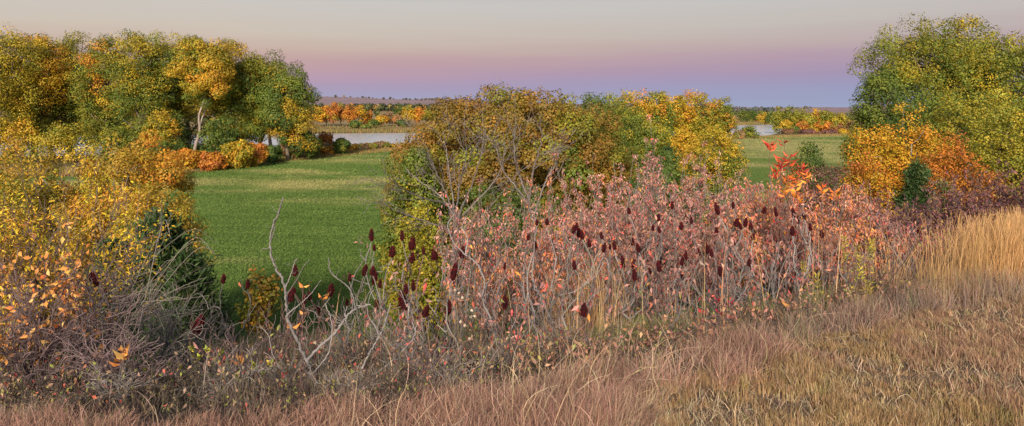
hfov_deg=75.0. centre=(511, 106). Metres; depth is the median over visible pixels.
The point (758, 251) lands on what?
sumac shrub
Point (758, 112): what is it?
valley woods
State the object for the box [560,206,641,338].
sumac shrub
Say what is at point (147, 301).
arching bush
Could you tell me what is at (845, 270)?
dead sumac
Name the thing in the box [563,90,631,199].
elm tree
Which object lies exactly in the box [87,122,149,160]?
understory tree
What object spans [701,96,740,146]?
cottonwood tree
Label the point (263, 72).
cottonwood tree
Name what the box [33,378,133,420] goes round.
tangled brush
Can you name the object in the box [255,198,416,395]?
dead sumac
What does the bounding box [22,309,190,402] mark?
bare bush
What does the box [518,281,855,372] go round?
green grass
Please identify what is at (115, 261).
yellow leaved bush
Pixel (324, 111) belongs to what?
shore tree
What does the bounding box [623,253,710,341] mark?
bare sumac
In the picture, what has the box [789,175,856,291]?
sumac shrub
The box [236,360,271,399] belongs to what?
yellow weed
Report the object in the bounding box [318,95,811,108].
hill woods
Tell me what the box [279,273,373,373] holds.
sumac plant
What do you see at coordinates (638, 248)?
sumac plant
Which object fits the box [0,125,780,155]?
river
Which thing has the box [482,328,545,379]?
twig clump
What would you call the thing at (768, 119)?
distant tree
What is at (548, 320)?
dead sumac
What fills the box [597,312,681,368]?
tangled brush
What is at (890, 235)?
sumac shrub
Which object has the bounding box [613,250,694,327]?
sumac plant
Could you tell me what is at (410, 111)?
shore tree
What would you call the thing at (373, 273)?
sumac plant
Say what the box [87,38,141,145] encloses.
cottonwood tree
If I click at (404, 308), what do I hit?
sumac plant
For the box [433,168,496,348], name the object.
sumac shrub
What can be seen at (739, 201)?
sumac shrub
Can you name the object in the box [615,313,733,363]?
fallen branch
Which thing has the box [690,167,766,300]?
sumac shrub
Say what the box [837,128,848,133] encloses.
field edge shrub
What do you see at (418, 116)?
shore tree
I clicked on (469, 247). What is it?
sumac shrub
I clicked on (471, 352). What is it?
twig clump
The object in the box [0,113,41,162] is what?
understory tree
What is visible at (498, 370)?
tangled brush
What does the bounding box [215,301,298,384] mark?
bare sumac
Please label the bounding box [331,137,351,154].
round shrub
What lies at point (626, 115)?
elm tree
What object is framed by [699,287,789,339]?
tangled brush
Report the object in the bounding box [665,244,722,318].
sumac plant
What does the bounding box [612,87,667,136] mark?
cottonwood tree
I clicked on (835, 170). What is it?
dark rust shrub
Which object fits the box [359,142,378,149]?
lake shrub
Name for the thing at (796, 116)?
distant tree
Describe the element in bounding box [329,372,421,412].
tangled brush
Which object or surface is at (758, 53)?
sky
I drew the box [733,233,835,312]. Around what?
bare sumac
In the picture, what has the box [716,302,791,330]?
twig clump
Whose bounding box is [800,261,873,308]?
goldenrod plant
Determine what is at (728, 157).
hackberry tree
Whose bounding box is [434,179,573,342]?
green thicket shrub
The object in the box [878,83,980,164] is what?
elm tree
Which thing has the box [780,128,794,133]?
field edge shrub
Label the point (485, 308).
dead sumac
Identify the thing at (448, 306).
sumac plant
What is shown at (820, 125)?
distant tree
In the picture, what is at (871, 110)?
elm tree
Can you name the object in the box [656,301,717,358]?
tangled brush
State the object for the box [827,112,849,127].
distant tree
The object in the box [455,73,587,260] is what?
bare tree
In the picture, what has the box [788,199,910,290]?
sumac shrub
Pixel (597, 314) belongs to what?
tan grass
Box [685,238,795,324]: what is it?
sumac plant
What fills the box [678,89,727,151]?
cottonwood tree
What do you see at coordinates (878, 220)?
sumac shrub
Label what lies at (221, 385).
tangled brush
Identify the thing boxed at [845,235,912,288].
bare sumac
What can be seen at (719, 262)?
sumac shrub
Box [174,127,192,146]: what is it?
willow shrub
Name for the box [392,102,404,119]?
shore tree
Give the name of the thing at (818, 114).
distant tree
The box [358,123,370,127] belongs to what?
shore tree
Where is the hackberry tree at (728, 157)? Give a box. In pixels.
[681,123,749,223]
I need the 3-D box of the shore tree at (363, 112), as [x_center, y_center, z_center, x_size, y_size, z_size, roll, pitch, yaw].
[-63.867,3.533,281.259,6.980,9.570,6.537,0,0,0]
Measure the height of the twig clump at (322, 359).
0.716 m
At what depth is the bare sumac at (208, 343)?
6.24 m
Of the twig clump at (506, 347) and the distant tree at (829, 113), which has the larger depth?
the distant tree at (829, 113)
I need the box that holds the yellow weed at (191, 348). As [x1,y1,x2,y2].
[179,344,229,390]
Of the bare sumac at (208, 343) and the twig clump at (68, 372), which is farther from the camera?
the bare sumac at (208, 343)
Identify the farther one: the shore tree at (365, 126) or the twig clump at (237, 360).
the shore tree at (365, 126)
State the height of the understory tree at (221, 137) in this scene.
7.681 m
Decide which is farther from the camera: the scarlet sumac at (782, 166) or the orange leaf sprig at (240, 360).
the scarlet sumac at (782, 166)
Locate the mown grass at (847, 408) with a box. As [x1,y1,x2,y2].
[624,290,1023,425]
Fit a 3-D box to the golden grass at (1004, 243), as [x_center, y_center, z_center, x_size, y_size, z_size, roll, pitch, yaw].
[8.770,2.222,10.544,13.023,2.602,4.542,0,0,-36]
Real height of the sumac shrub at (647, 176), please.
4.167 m
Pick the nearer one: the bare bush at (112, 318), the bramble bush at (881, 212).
the bare bush at (112, 318)
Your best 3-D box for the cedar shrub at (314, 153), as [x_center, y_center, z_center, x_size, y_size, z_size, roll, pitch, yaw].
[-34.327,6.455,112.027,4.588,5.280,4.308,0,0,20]
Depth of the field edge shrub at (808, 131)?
224.77 m
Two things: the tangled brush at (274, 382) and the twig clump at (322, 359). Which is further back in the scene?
the twig clump at (322, 359)
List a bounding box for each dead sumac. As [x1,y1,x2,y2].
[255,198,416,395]
[351,303,390,376]
[446,206,509,371]
[484,325,503,375]
[520,260,604,349]
[838,245,856,300]
[870,236,918,306]
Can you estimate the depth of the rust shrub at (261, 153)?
98.30 m
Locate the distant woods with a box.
[303,103,456,110]
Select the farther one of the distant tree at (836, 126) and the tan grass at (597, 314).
the distant tree at (836, 126)
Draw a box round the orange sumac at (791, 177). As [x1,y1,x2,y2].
[778,172,841,298]
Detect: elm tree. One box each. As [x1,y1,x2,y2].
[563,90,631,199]
[594,91,654,198]
[837,59,924,197]
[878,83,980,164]
[965,50,1023,131]
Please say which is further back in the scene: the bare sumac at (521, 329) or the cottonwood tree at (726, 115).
the cottonwood tree at (726, 115)
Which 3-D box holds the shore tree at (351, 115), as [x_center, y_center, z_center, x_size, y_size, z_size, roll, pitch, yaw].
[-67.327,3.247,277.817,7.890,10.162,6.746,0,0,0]
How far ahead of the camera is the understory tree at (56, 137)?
106.58 m
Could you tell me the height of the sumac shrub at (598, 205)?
3.231 m
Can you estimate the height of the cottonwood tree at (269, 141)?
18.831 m
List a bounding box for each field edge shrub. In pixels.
[733,129,745,139]
[740,125,761,137]
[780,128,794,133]
[797,128,816,133]
[817,129,838,133]
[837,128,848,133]
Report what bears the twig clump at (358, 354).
on the ground at (694, 368)
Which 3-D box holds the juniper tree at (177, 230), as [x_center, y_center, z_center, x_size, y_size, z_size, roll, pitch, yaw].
[-6.607,3.627,12.648,2.874,3.780,2.932,0,0,16]
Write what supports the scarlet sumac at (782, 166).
on the ground at (694, 368)
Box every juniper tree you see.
[59,201,239,354]
[124,244,248,373]
[890,151,939,257]
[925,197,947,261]
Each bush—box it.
[0,137,153,375]
[0,199,110,406]
[0,206,81,361]
[0,240,141,410]
[0,257,187,405]
[13,176,178,375]
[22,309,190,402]
[46,233,156,376]
[72,221,217,387]
[82,280,212,400]
[134,291,232,385]
[842,182,916,273]
[877,179,955,269]
[929,170,1008,261]
[960,157,1023,239]
[989,161,1023,218]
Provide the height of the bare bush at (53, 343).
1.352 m
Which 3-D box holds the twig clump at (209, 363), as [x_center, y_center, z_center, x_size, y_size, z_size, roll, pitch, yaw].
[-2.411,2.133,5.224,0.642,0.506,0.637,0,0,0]
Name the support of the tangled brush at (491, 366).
on the ground at (694, 368)
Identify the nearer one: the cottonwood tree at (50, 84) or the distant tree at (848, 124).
the cottonwood tree at (50, 84)
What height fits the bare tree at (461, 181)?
3.877 m
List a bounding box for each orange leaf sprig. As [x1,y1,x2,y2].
[108,343,130,401]
[233,352,244,378]
[287,282,329,387]
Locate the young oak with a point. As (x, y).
(262, 297)
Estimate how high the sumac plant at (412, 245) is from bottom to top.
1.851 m
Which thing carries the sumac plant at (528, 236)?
on the ground at (694, 368)
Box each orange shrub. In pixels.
[169,147,209,169]
[318,141,334,154]
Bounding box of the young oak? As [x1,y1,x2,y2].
[232,265,283,350]
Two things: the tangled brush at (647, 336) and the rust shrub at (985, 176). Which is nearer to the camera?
the tangled brush at (647, 336)
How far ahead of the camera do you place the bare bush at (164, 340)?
6.47 m
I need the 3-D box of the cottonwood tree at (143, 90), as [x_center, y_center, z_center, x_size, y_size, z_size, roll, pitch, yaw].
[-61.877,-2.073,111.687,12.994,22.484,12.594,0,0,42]
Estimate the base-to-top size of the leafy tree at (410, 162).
7.301 m
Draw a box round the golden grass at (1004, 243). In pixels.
[852,205,1023,295]
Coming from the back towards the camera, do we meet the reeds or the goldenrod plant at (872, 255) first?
the reeds
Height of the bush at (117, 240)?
2.982 m
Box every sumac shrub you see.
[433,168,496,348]
[440,222,514,357]
[450,175,537,348]
[483,202,567,344]
[500,208,578,348]
[502,166,571,339]
[543,188,611,333]
[544,147,627,317]
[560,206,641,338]
[573,154,658,326]
[603,182,681,318]
[604,115,669,319]
[616,216,695,326]
[620,155,699,315]
[657,180,730,325]
[664,140,734,318]
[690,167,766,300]
[690,218,758,322]
[707,194,781,309]
[708,150,777,302]
[726,172,815,301]
[758,164,854,296]
[761,198,846,300]
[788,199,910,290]
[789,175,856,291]
[811,179,894,285]
[850,184,910,278]
[870,220,937,276]
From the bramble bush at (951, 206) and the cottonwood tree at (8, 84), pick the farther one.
the cottonwood tree at (8, 84)
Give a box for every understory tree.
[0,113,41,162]
[30,120,100,162]
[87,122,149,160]
[195,116,246,152]
[625,119,674,165]
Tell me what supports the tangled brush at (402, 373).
on the ground at (694, 368)
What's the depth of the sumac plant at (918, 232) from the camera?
8.17 m
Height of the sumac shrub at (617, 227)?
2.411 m
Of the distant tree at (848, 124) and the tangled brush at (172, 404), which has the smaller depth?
the tangled brush at (172, 404)
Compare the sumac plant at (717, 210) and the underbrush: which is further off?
the underbrush
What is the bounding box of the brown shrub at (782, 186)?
[767,161,822,294]
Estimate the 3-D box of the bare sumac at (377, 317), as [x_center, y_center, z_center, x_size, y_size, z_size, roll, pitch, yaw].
[-1.224,2.249,6.516,1.039,1.297,0.690,0,0,-36]
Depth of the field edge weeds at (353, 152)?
114.84 m
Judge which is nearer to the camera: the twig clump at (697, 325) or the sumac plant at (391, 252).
the twig clump at (697, 325)
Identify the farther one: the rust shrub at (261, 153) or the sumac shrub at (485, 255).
the rust shrub at (261, 153)
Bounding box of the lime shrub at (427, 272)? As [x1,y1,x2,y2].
[374,201,457,336]
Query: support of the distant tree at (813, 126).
on the ground at (694, 368)
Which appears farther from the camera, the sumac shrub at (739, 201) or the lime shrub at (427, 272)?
the lime shrub at (427, 272)
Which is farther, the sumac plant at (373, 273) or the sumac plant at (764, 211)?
the sumac plant at (764, 211)
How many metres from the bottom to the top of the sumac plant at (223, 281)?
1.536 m
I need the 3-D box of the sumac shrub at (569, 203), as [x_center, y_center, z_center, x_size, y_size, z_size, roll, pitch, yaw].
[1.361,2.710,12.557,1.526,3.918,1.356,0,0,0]
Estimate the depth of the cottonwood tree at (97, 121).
116.01 m
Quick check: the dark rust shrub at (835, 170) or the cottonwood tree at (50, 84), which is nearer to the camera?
the dark rust shrub at (835, 170)
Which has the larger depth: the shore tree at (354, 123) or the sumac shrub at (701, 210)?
the shore tree at (354, 123)
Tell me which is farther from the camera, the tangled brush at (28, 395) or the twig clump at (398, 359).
the twig clump at (398, 359)
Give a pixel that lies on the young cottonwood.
(165, 132)
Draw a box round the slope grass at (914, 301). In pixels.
[0,254,1023,425]
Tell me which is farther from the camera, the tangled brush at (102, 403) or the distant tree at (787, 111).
the distant tree at (787, 111)
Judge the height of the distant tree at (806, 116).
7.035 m
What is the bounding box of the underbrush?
[884,213,953,275]
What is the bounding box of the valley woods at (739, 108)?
[711,106,780,110]
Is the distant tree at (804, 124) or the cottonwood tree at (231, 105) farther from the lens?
the distant tree at (804, 124)
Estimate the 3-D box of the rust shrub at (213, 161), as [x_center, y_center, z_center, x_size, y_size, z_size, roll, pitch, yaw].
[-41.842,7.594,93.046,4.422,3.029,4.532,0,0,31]
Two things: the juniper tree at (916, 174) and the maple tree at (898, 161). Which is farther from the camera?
the maple tree at (898, 161)
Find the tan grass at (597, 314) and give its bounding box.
[277,200,980,377]
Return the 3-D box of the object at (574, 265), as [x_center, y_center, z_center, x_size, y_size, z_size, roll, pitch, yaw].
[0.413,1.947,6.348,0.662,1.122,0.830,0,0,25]
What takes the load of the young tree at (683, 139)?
on the ground at (694, 368)
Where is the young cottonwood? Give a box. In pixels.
[137,109,181,149]
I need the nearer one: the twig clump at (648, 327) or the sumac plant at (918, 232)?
the twig clump at (648, 327)
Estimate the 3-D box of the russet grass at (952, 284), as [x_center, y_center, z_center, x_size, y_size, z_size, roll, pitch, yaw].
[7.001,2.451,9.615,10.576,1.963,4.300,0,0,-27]
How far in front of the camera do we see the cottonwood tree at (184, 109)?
116.67 m
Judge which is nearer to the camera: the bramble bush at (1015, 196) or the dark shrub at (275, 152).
the bramble bush at (1015, 196)
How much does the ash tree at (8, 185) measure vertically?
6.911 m
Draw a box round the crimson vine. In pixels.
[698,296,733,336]
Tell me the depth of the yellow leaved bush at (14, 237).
7.38 m
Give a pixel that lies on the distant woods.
(380, 106)
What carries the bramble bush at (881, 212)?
on the ground at (694, 368)
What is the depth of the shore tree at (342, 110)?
282.34 m
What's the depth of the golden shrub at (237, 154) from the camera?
95.02 m
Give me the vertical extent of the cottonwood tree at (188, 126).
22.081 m
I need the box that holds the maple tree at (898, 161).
[838,102,955,231]
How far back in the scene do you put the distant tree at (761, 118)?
371.12 m
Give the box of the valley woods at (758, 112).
[713,110,781,114]
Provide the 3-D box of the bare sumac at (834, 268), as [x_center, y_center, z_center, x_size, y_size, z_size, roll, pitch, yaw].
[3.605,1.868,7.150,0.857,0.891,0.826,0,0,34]
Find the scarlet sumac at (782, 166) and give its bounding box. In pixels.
[761,139,808,297]
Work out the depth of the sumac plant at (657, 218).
8.19 m
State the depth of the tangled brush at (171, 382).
4.47 m
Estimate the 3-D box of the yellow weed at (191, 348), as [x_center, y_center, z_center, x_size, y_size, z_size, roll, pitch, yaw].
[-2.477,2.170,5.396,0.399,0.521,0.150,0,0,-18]
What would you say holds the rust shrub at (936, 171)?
on the ground at (694, 368)
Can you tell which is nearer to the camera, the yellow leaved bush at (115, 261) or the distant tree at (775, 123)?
the yellow leaved bush at (115, 261)
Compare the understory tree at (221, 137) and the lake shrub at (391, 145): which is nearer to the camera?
the understory tree at (221, 137)
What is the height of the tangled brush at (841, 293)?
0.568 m
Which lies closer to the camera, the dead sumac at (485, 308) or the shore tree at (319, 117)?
the dead sumac at (485, 308)
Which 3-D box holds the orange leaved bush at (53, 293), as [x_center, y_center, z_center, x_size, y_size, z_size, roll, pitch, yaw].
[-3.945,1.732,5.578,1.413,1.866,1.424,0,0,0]
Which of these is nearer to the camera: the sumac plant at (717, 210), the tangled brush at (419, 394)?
the tangled brush at (419, 394)
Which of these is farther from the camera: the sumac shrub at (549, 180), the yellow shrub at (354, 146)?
the yellow shrub at (354, 146)
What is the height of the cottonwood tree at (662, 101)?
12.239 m
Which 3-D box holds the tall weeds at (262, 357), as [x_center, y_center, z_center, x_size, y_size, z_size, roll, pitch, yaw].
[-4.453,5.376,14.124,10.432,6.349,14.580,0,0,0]
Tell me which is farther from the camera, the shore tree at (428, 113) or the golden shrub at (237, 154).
the shore tree at (428, 113)
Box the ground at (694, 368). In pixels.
[0,96,1023,425]
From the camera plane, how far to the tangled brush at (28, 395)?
4.18 m
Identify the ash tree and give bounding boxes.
[0,138,123,379]
[0,150,66,376]
[31,130,209,335]
[92,181,218,267]
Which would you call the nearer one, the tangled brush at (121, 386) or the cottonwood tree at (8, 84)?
the tangled brush at (121, 386)
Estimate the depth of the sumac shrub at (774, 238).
8.69 m
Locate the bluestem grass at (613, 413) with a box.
[0,293,901,425]
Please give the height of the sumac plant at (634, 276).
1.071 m
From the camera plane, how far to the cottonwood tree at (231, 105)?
110.50 m
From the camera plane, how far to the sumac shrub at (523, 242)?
9.28 m
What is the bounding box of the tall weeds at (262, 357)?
[157,312,533,385]
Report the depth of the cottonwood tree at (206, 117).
131.88 m
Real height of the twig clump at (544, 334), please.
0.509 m
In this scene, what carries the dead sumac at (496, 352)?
on the ground at (694, 368)
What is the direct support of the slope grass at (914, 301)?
on the ground at (694, 368)
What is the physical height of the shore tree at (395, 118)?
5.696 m
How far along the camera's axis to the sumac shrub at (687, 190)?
12.07 m
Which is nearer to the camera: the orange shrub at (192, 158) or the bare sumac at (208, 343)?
the bare sumac at (208, 343)
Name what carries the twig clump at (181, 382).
on the ground at (694, 368)
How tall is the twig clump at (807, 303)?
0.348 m
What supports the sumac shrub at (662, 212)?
on the ground at (694, 368)
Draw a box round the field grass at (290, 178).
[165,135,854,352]
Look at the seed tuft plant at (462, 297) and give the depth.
6.23 m
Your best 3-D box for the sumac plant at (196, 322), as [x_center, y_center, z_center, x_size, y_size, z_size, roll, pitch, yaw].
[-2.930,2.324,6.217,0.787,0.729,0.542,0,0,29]
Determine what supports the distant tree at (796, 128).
on the ground at (694, 368)
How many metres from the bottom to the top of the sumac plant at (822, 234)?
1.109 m
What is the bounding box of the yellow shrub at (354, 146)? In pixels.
[347,143,359,150]
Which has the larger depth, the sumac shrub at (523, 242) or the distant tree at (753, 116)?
the distant tree at (753, 116)
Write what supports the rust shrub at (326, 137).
on the ground at (694, 368)
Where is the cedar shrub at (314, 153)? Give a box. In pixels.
[297,130,323,159]
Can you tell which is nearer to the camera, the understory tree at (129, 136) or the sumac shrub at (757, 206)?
the sumac shrub at (757, 206)
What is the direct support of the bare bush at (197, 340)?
on the ground at (694, 368)
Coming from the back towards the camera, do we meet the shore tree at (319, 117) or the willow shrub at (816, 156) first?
the shore tree at (319, 117)
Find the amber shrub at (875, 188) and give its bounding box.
[835,146,904,279]
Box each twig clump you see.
[0,358,106,408]
[0,361,76,416]
[141,361,231,401]
[175,345,251,393]
[212,326,292,397]
[248,349,307,395]
[282,320,364,380]
[318,330,401,382]
[362,323,455,388]
[386,336,468,387]
[439,314,499,382]
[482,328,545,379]
[532,318,592,357]
[565,331,627,361]
[609,317,678,351]
[670,304,740,341]
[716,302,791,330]
[769,287,858,309]
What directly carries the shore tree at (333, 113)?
on the ground at (694, 368)
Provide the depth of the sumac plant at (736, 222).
7.82 m
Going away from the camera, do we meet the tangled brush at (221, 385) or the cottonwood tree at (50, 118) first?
the tangled brush at (221, 385)
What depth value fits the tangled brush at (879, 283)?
6.45 m
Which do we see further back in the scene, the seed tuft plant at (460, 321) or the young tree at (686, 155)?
the young tree at (686, 155)
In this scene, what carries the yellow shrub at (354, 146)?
on the ground at (694, 368)
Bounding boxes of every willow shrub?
[138,139,191,164]
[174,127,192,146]
[784,140,839,289]
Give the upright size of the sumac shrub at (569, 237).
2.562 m
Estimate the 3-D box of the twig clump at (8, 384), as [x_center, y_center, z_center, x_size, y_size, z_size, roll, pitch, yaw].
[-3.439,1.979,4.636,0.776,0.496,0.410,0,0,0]
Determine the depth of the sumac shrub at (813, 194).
11.42 m
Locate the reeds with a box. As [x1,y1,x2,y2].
[4,121,772,134]
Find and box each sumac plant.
[60,271,142,378]
[146,314,234,395]
[200,273,267,356]
[259,264,328,384]
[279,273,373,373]
[334,264,407,368]
[343,228,410,349]
[366,271,435,378]
[383,237,442,353]
[425,262,499,378]
[446,246,470,347]
[465,262,552,374]
[507,218,590,350]
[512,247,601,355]
[532,287,629,359]
[554,222,606,335]
[566,232,643,331]
[593,207,658,325]
[607,256,654,332]
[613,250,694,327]
[630,201,691,322]
[650,252,716,327]
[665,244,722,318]
[673,217,707,313]
[683,202,748,293]
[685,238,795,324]
[705,217,783,308]
[752,207,796,303]
[759,203,847,295]
[806,228,854,290]
[868,216,935,280]
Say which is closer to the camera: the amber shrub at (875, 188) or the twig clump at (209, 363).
the twig clump at (209, 363)
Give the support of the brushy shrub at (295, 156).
on the ground at (694, 368)
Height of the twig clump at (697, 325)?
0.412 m
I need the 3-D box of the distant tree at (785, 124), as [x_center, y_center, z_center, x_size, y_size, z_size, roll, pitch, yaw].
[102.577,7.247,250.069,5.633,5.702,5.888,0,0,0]
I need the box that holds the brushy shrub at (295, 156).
[278,143,299,158]
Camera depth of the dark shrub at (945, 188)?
20.03 m
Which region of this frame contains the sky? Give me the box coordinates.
[0,0,1023,107]
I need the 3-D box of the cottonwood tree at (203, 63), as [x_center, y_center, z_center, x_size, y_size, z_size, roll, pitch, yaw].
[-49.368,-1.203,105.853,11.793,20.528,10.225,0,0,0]
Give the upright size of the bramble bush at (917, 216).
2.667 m
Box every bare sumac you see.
[153,315,272,380]
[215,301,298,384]
[261,295,362,366]
[279,298,379,376]
[325,272,428,377]
[403,242,491,370]
[460,263,562,365]
[512,277,607,356]
[575,247,655,343]
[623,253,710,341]
[680,222,766,337]
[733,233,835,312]
[803,236,889,301]
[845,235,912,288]
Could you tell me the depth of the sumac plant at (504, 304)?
6.34 m
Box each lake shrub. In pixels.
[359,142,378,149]
[373,140,390,148]
[390,143,410,147]
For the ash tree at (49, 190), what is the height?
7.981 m
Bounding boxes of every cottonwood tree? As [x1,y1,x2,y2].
[0,22,52,135]
[0,29,78,156]
[23,44,77,152]
[33,29,105,155]
[58,34,135,157]
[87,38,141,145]
[98,28,187,145]
[145,32,208,143]
[162,36,240,149]
[169,102,215,147]
[184,55,238,144]
[195,35,265,145]
[224,49,290,143]
[254,60,321,159]
[268,57,297,144]
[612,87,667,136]
[634,90,683,152]
[663,94,700,149]
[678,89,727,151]
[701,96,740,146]
[846,12,1023,181]
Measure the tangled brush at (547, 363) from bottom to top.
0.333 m
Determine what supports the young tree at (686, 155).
on the ground at (694, 368)
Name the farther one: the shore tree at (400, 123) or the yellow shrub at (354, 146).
the shore tree at (400, 123)
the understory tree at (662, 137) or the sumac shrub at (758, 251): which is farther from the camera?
the understory tree at (662, 137)
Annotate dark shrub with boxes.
[189,144,214,153]
[264,144,283,162]
[923,178,957,266]
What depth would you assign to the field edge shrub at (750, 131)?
189.19 m
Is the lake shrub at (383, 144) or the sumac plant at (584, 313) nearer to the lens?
the sumac plant at (584, 313)
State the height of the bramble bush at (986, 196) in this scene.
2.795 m
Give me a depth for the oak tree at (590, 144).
33.22 m
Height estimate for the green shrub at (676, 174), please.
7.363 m
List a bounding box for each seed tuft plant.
[313,320,470,377]
[452,289,475,373]
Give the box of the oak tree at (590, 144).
[375,82,635,270]
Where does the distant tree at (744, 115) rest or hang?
on the ground at (694, 368)
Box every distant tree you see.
[735,110,751,121]
[746,109,757,121]
[756,111,768,124]
[764,112,778,124]
[769,107,785,133]
[778,119,793,129]
[781,105,795,125]
[788,107,810,125]
[789,126,801,132]
[795,119,809,129]
[801,113,817,128]
[809,124,821,131]
[811,108,829,123]
[814,120,834,130]
[819,109,840,121]
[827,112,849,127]
[828,122,843,129]
[843,115,855,130]
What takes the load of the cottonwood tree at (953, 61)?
on the ground at (694, 368)
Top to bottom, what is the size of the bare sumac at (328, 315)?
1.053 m
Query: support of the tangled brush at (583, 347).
on the ground at (694, 368)
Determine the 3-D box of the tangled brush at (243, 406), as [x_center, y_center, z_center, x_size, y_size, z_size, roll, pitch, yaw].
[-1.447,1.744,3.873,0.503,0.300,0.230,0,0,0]
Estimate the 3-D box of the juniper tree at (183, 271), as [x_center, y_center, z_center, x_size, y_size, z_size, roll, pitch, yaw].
[-5.392,3.492,11.140,1.962,2.452,1.646,0,0,25]
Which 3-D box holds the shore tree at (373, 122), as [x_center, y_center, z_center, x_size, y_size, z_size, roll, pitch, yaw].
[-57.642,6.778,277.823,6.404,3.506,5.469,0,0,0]
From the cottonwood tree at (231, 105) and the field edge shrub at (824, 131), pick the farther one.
the field edge shrub at (824, 131)
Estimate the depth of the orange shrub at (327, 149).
120.40 m
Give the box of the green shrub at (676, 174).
[620,145,705,306]
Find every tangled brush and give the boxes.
[0,366,81,413]
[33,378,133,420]
[58,357,168,412]
[118,340,214,407]
[152,373,231,420]
[175,345,275,403]
[219,380,305,423]
[230,369,310,405]
[280,366,351,415]
[303,364,385,401]
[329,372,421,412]
[347,349,432,398]
[388,359,476,407]
[403,346,498,392]
[457,363,536,396]
[464,335,556,387]
[507,330,573,380]
[517,350,592,376]
[546,315,630,372]
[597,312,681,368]
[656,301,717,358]
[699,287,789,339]
[754,279,826,330]
[802,272,870,318]
[852,250,947,307]
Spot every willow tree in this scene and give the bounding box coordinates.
[914,80,1023,189]
[952,101,1023,205]
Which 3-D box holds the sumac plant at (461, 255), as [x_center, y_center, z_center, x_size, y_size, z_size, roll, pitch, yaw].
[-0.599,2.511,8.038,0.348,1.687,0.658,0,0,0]
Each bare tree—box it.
[349,98,546,279]
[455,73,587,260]
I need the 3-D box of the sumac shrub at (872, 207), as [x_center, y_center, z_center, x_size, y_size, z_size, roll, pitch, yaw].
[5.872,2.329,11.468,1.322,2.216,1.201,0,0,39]
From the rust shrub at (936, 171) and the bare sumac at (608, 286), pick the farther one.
the rust shrub at (936, 171)
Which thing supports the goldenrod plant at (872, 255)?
on the ground at (694, 368)
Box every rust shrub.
[194,151,228,171]
[244,142,269,166]
[318,131,333,143]
[800,163,862,287]
[919,130,987,244]
[961,161,1015,242]
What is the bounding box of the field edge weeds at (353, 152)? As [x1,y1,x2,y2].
[0,133,857,176]
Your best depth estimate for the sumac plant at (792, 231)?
7.79 m
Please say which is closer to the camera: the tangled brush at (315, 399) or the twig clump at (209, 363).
the tangled brush at (315, 399)
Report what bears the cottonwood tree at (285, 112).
on the ground at (694, 368)
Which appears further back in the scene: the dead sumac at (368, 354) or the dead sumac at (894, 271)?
the dead sumac at (894, 271)
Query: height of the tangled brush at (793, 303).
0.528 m
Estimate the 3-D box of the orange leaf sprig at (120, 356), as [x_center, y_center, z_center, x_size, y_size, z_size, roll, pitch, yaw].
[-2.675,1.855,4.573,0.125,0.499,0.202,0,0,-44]
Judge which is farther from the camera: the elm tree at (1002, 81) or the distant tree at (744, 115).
the distant tree at (744, 115)
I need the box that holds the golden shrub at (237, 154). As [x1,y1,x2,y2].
[220,138,255,169]
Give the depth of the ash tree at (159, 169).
18.81 m
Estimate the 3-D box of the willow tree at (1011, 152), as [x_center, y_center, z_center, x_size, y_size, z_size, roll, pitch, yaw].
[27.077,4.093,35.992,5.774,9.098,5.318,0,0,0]
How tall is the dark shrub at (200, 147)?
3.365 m
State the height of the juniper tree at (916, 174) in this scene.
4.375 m
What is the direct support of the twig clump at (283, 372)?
on the ground at (694, 368)
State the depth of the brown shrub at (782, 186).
27.88 m
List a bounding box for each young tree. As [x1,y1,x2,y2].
[670,127,697,164]
[674,140,712,213]
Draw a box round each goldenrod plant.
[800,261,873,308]
[838,235,875,293]
[856,238,876,308]
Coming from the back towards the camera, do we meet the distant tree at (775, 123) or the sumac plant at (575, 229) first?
the distant tree at (775, 123)
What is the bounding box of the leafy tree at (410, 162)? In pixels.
[371,146,454,297]
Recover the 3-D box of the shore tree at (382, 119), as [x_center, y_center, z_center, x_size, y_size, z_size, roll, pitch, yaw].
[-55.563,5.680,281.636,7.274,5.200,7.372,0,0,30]
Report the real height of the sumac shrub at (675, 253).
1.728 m
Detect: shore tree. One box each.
[312,105,327,124]
[319,104,330,125]
[326,102,342,125]
[337,106,346,125]
[340,103,359,121]
[348,120,361,127]
[354,104,368,121]
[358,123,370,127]
[361,110,372,123]
[366,119,380,126]
[375,115,390,126]
[381,111,399,125]
[391,114,402,125]
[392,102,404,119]
[396,119,409,126]
[400,105,417,126]
[412,106,425,125]
[421,109,437,122]
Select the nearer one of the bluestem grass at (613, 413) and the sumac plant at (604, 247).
the bluestem grass at (613, 413)
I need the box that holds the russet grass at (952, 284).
[825,259,1023,308]

